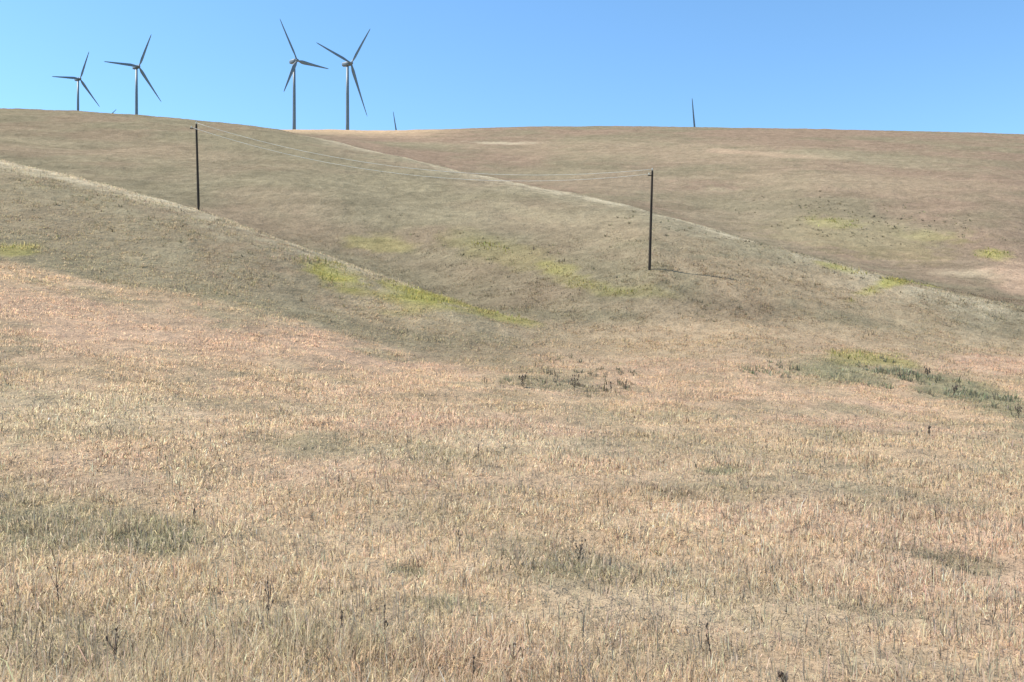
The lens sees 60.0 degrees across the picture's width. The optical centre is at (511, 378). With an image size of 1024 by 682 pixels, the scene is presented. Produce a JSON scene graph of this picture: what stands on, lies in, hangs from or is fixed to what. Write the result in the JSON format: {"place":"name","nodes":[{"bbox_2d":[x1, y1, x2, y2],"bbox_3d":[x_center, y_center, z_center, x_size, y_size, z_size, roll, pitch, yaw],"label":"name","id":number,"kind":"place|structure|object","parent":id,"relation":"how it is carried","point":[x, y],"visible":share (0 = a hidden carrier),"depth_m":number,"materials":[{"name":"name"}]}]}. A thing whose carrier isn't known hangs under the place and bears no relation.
{"place":"outdoors","nodes":[
{"label":"outdoors","id":0,"kind":"place"},
{"bbox_2d":[0,108,1023,681],"bbox_3d":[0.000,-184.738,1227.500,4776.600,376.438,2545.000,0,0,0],"label":"hillside","id":1,"kind":"structure","parent":0,"point":[760,156],"depth_m":84.03,"materials":[{"name":"beige plant"}]},
{"bbox_2d":[47,566,70,604],"bbox_3d":[-5.730,2.624,11.212,0.267,0.565,0.191,0,0,-27],"label":"dead weed","id":2,"kind":"object","parent":1,"relation":"on","point":[56,585],"visible":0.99,"depth_m":11.18,"materials":[{"name":"brown plant"}]},
{"bbox_2d":[52,52,99,110],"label":"wind turbine","id":3,"kind":"object","parent":1,"relation":"on","point":[77,79],"visible":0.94,"depth_m":1201.39,"materials":[{"name":"grey paint"}]},
{"bbox_2d":[105,628,126,662],"bbox_3d":[-3.902,2.654,8.743,0.192,0.393,0.100,0,0,-21],"label":"dead weed","id":4,"kind":"object","parent":1,"relation":"on","point":[116,647],"visible":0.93,"depth_m":8.75,"materials":[{"name":"brown plant"}]},
{"bbox_2d":[104,35,160,114],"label":"wind turbine","id":5,"kind":"object","parent":1,"relation":"on","point":[135,67],"visible":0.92,"depth_m":1011.63,"materials":[{"name":"grey paint"}]},
{"bbox_2d":[190,122,199,209],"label":"utility pole","id":6,"kind":"object","parent":1,"relation":"on","point":[197,176],"visible":0.91,"depth_m":112.88,"materials":[{"name":"wood"}]},
{"bbox_2d":[192,127,645,180],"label":"overhead wire","id":7,"kind":"object","parent":6,"relation":"attached to","point":[407,174],"visible":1,"depth_m":109.03,"materials":[{"name":"metal"}]},
{"bbox_2d":[198,123,650,174],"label":"overhead wire","id":8,"kind":"object","parent":6,"relation":"attached to","point":[414,168],"visible":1,"depth_m":109.03,"materials":[{"name":"metal"}]},
{"bbox_2d":[264,580,273,623],"bbox_3d":[-2.703,2.578,9.865,0.114,0.679,0.028,0,0,13],"label":"dead weed","id":9,"kind":"object","parent":1,"relation":"on","point":[267,606],"visible":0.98,"depth_m":9.86,"materials":[{"name":"brown plant"}]},
{"bbox_2d":[280,20,327,129],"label":"wind turbine","id":10,"kind":"object","parent":1,"relation":"on","point":[294,63],"visible":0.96,"depth_m":889.26,"materials":[{"name":"grey paint"}]},
{"bbox_2d":[316,29,369,129],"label":"wind turbine","id":11,"kind":"object","parent":1,"relation":"on","point":[347,64],"visible":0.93,"depth_m":851.10,"materials":[{"name":"grey paint"}]},
{"bbox_2d":[383,604,388,635],"bbox_3d":[-1.405,2.730,9.869,0.064,0.463,0.045,0,0,0],"label":"dead weed","id":12,"kind":"object","parent":1,"relation":"on","point":[385,621],"visible":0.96,"depth_m":9.86,"materials":[{"name":"brown plant"}]},
{"bbox_2d":[471,656,475,680],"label":"dead weed","id":13,"kind":"object","parent":1,"relation":"on","point":[473,662],"visible":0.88,"depth_m":8.13,"materials":[{"name":"brown plant"}]},
{"bbox_2d":[1,216,1007,361],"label":"mustard growth","id":14,"kind":"object","parent":1,"relation":"on","point":[510,319],"visible":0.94,"depth_m":91.83,"materials":[{"name":"yellow plant"}]},
{"bbox_2d":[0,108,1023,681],"bbox_3d":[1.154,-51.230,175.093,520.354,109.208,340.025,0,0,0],"label":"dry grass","id":15,"kind":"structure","parent":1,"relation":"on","point":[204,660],"depth_m":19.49,"materials":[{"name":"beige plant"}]},
{"bbox_2d":[509,643,520,657],"bbox_3d":[0.030,2.703,8.636,0.121,0.292,0.079,0,0,0],"label":"dead weed","id":16,"kind":"object","parent":1,"relation":"on","point":[512,654],"visible":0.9,"depth_m":8.61,"materials":[{"name":"brown plant"}]},
{"bbox_2d":[14,187,1020,330],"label":"bunch grass","id":17,"kind":"structure","parent":1,"relation":"on","point":[840,203],"depth_m":117.73,"materials":[{"name":"green plant"}]},
{"bbox_2d":[519,372,526,386],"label":"dead weed","id":18,"kind":"object","parent":1,"relation":"on","point":[522,376],"visible":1,"depth_m":54.19,"materials":[{"name":"brown plant"}]},
{"bbox_2d":[571,374,578,390],"bbox_3d":[3.867,0.223,54.345,0.535,1.088,0.461,0,0,0],"label":"dead weed","id":19,"kind":"object","parent":1,"relation":"on","point":[574,383],"visible":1,"depth_m":54.33,"materials":[{"name":"brown plant"}]},
{"bbox_2d":[152,531,1004,606],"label":"sage weeds","id":20,"kind":"object","parent":1,"relation":"on","point":[940,558],"visible":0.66,"depth_m":15.21,"materials":[{"name":"green plant"}]},
{"bbox_2d":[575,539,585,561],"bbox_3d":[1.159,2.938,15.003,0.196,0.454,0.199,0,0,0],"label":"dead weed","id":21,"kind":"object","parent":1,"relation":"on","point":[580,554],"visible":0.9,"depth_m":15.02,"materials":[{"name":"brown plant"}]},
{"bbox_2d":[484,353,744,469],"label":"dark weeds","id":22,"kind":"object","parent":1,"relation":"on","point":[626,386],"visible":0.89,"depth_m":57.56,"materials":[{"name":"brown plant"}]},
{"bbox_2d":[648,168,652,269],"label":"utility pole","id":23,"kind":"object","parent":1,"relation":"on","point":[650,232],"visible":0.96,"depth_m":104.88,"materials":[{"name":"wood"}]},
{"bbox_2d":[692,99,694,126],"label":"wind turbine","id":24,"kind":"object","parent":1,"relation":"on","point":[693,114],"visible":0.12,"depth_m":998.18,"materials":[{"name":"grey paint"}]},
{"bbox_2d":[705,623,710,656],"bbox_3d":[2.052,2.750,9.258,0.065,0.416,0.041,0,0,0],"label":"dead weed","id":25,"kind":"object","parent":1,"relation":"on","point":[707,639],"visible":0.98,"depth_m":9.25,"materials":[{"name":"brown plant"}]},
{"bbox_2d":[777,670,787,681],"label":"dead weed","id":26,"kind":"object","parent":1,"relation":"on","point":[780,675],"visible":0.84,"depth_m":8.11,"materials":[{"name":"brown plant"}]},
{"bbox_2d":[740,355,1023,416],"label":"green weeds","id":27,"kind":"object","parent":1,"relation":"on","point":[1007,398],"visible":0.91,"depth_m":64.74,"materials":[{"name":"green plant"}]},
{"bbox_2d":[1015,404,1021,415],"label":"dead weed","id":28,"kind":"object","parent":1,"relation":"on","point":[1019,407],"visible":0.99,"depth_m":50.11,"materials":[{"name":"brown plant"}]},
{"bbox_2d":[0,0,1023,133],"label":"sky","id":29,"kind":"structure","parent":0,"point":[886,65],"materials":[{"name":"blue"}]}
]}

